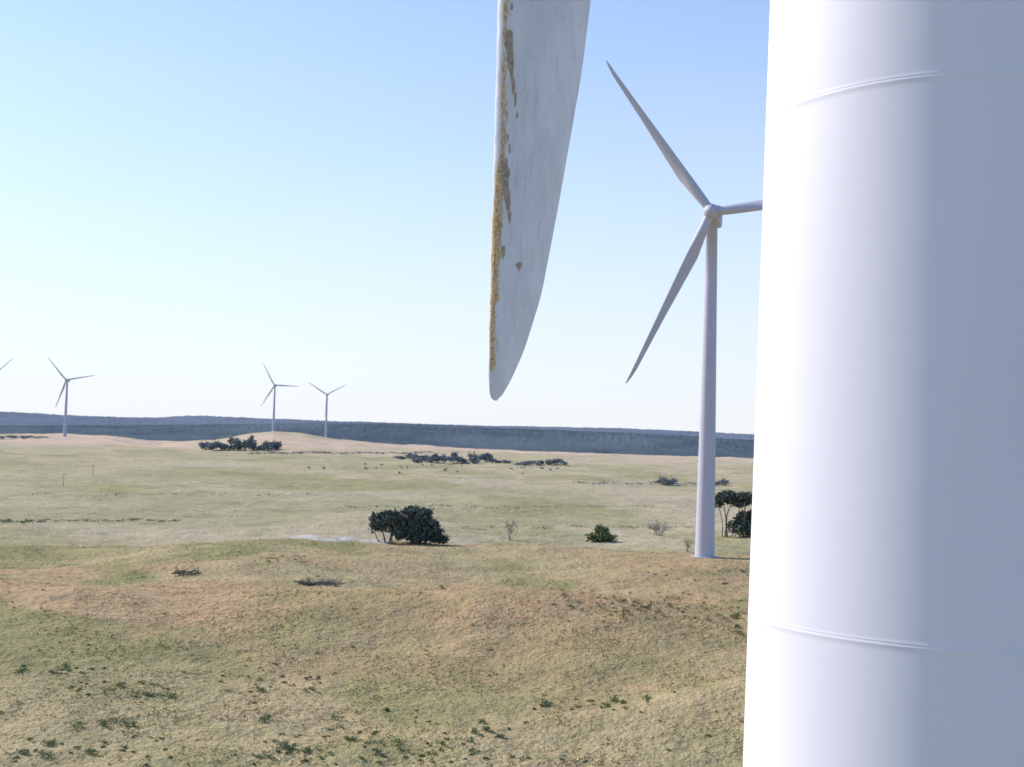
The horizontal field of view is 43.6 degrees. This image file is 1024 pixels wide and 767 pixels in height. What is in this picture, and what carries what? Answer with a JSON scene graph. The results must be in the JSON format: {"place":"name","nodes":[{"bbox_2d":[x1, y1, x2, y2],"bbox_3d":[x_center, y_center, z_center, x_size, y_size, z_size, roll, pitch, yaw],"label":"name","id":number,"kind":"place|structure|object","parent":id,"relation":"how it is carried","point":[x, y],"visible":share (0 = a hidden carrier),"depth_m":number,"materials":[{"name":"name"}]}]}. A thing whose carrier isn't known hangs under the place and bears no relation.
{"place":"outdoors","nodes":[
{"label":"outdoors","id":0,"kind":"place"},
{"bbox_2d":[0,431,753,766],"bbox_3d":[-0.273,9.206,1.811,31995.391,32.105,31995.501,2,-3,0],"label":"ground","id":1,"kind":"structure","parent":0,"point":[204,503],"depth_m":133.13,"materials":[{"name":"plant"}]},
{"bbox_2d":[0,518,43,522],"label":"scattered scrub","id":2,"kind":"object","parent":1,"relation":"on","point":[22,521],"visible":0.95,"depth_m":279.66,"materials":[{"name":"green plant"}]},
{"bbox_2d":[0,435,48,437],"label":"scattered scrub","id":3,"kind":"object","parent":1,"relation":"on","point":[14,436],"visible":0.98,"depth_m":1313.71,"materials":[{"name":"green plant"}]},
{"bbox_2d":[48,358,94,436],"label":"wind turbine","id":4,"kind":"object","parent":1,"relation":"on","point":[65,411],"visible":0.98,"depth_m":1414.72,"materials":[{"name":"metal"}]},
{"bbox_2d":[38,518,179,522],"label":"scattered scrub","id":5,"kind":"object","parent":1,"relation":"on","point":[133,519],"visible":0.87,"depth_m":305.95,"materials":[{"name":"green plant"}]},
{"bbox_2d":[31,492,308,496],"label":"scattered scrub","id":6,"kind":"object","parent":1,"relation":"on","point":[167,494],"visible":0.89,"depth_m":423.44,"materials":[{"name":"green plant"}]},
{"bbox_2d":[171,564,202,574],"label":"fallen branch","id":7,"kind":"object","parent":1,"relation":"on","point":[184,571],"visible":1,"depth_m":175.62,"materials":[{"name":"grey wood"}]},
{"bbox_2d":[198,434,281,450],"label":"tree clump","id":8,"kind":"object","parent":1,"relation":"on","point":[248,443],"visible":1,"depth_m":1214.23,"materials":[{"name":"green plant"}]},
{"bbox_2d":[261,363,298,430],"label":"wind turbine","id":9,"kind":"object","parent":1,"relation":"on","point":[273,418],"visible":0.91,"depth_m":1678.11,"materials":[{"name":"metal"}]},
{"bbox_2d":[292,576,350,586],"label":"fallen branch","id":10,"kind":"object","parent":1,"relation":"on","point":[321,583],"visible":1,"depth_m":168.24,"materials":[{"name":"grey wood"}]},
{"bbox_2d":[310,383,344,436],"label":"wind turbine","id":11,"kind":"object","parent":1,"relation":"on","point":[327,395],"visible":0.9,"depth_m":1837.55,"materials":[{"name":"metal"}]},
{"bbox_2d":[249,451,433,453],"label":"scattered scrub","id":12,"kind":"object","parent":1,"relation":"on","point":[338,452],"visible":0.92,"depth_m":1220.71,"materials":[{"name":"green plant"}]},
{"bbox_2d":[0,555,748,765],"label":"shrubs","id":13,"kind":"object","parent":1,"relation":"on","point":[306,749],"visible":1,"depth_m":98.70,"materials":[{"name":"green plant"}]},
{"bbox_2d":[0,537,749,766],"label":"grass tufts","id":14,"kind":"object","parent":1,"relation":"on","point":[387,732],"visible":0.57,"depth_m":114.27,"materials":[{"name":"plant"}]},
{"bbox_2d":[0,422,753,457],"bbox_3d":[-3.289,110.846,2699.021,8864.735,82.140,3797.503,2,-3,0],"label":"forest","id":15,"kind":"object","parent":1,"relation":"on","point":[534,439],"visible":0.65,"depth_m":3390.82,"materials":[{"name":"plant"}]},
{"bbox_2d":[368,509,406,542],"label":"coastal tree","id":16,"kind":"object","parent":1,"relation":"on","point":[385,520],"visible":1,"depth_m":232.04,"materials":[{"name":"green plant"}]},
{"bbox_2d":[393,453,419,458],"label":"tree row","id":17,"kind":"object","parent":1,"relation":"on","point":[408,455],"visible":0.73,"depth_m":1171.30,"materials":[{"name":"green plant"}]},
{"bbox_2d":[394,504,450,544],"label":"coastal tree","id":18,"kind":"object","parent":1,"relation":"on","point":[419,525],"visible":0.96,"depth_m":233.25,"materials":[{"name":"green plant"}]},
{"bbox_2d":[308,463,560,473],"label":"cattle herd","id":19,"kind":"object","parent":1,"relation":"on","point":[399,472],"visible":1,"depth_m":856.23},
{"bbox_2d":[411,450,512,463],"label":"tree row","id":20,"kind":"object","parent":1,"relation":"on","point":[473,458],"visible":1,"depth_m":1015.03,"materials":[{"name":"green plant"}]},
{"bbox_2d":[350,504,658,508],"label":"scattered scrub","id":21,"kind":"object","parent":1,"relation":"on","point":[499,505],"visible":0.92,"depth_m":406.46,"materials":[{"name":"green plant"}]},
{"bbox_2d":[503,519,517,539],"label":"bare tree","id":22,"kind":"object","parent":1,"relation":"on","point":[511,527],"visible":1,"depth_m":297.92,"materials":[{"name":"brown plant"}]},
{"bbox_2d":[514,458,567,464],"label":"tree row","id":23,"kind":"object","parent":1,"relation":"on","point":[550,462],"visible":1,"depth_m":1057.18,"materials":[{"name":"green plant"}]},
{"bbox_2d":[454,524,692,529],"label":"scattered scrub","id":24,"kind":"object","parent":1,"relation":"on","point":[571,525],"visible":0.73,"depth_m":341.24,"materials":[{"name":"green plant"}]},
{"bbox_2d":[585,523,617,541],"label":"shrub bush","id":25,"kind":"object","parent":1,"relation":"on","point":[602,534],"visible":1,"depth_m":308.11,"materials":[{"name":"green plant"}]},
{"bbox_2d":[577,480,730,484],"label":"scattered scrub","id":26,"kind":"object","parent":1,"relation":"on","point":[641,483],"visible":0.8,"depth_m":658.79,"materials":[{"name":"green plant"}]},
{"bbox_2d":[640,520,677,535],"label":"bare shrub","id":27,"kind":"object","parent":1,"relation":"on","point":[659,526],"visible":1,"depth_m":328.87,"materials":[{"name":"beige plant"}]},
{"bbox_2d":[657,478,677,484],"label":"tree clump","id":28,"kind":"object","parent":1,"relation":"on","point":[665,481],"visible":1,"depth_m":665.01,"materials":[{"name":"green plant"}]},
{"bbox_2d":[606,60,762,557],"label":"wind turbine","id":29,"kind":"object","parent":1,"relation":"on","point":[710,224],"visible":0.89,"depth_m":220.91,"materials":[{"name":"paint"}]},
{"bbox_2d":[684,539,693,551],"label":"bare shrub","id":30,"kind":"object","parent":1,"relation":"on","point":[689,546],"visible":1,"depth_m":251.16,"materials":[{"name":"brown plant"}]},
{"bbox_2d":[715,478,729,485],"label":"tree clump","id":31,"kind":"object","parent":1,"relation":"on","point":[722,481],"visible":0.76,"depth_m":675.89,"materials":[{"name":"green plant"}]},
{"bbox_2d":[715,489,750,536],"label":"windswept pine","id":32,"kind":"object","parent":1,"relation":"on","point":[723,497],"visible":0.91,"depth_m":315.87,"materials":[{"name":"green plant"}]},
{"bbox_2d":[724,491,751,536],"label":"windswept pine","id":33,"kind":"object","parent":1,"relation":"on","point":[741,524],"visible":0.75,"depth_m":314.04,"materials":[{"name":"green plant"}]},
{"bbox_2d":[488,0,1023,766],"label":"wind turbine","id":34,"kind":"object","parent":1,"relation":"on","point":[886,596],"visible":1,"depth_m":9.18,"materials":[{"name":"white paint"}]},
{"bbox_2d":[0,411,754,439],"bbox_3d":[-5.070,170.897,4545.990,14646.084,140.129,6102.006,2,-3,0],"label":"hills","id":35,"kind":"structure","parent":0,"point":[18,418],"depth_m":6351.06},
{"bbox_2d":[0,0,769,433],"label":"sky","id":36,"kind":"structure","parent":0,"point":[196,196],"materials":[{"name":"blue"}]}
]}

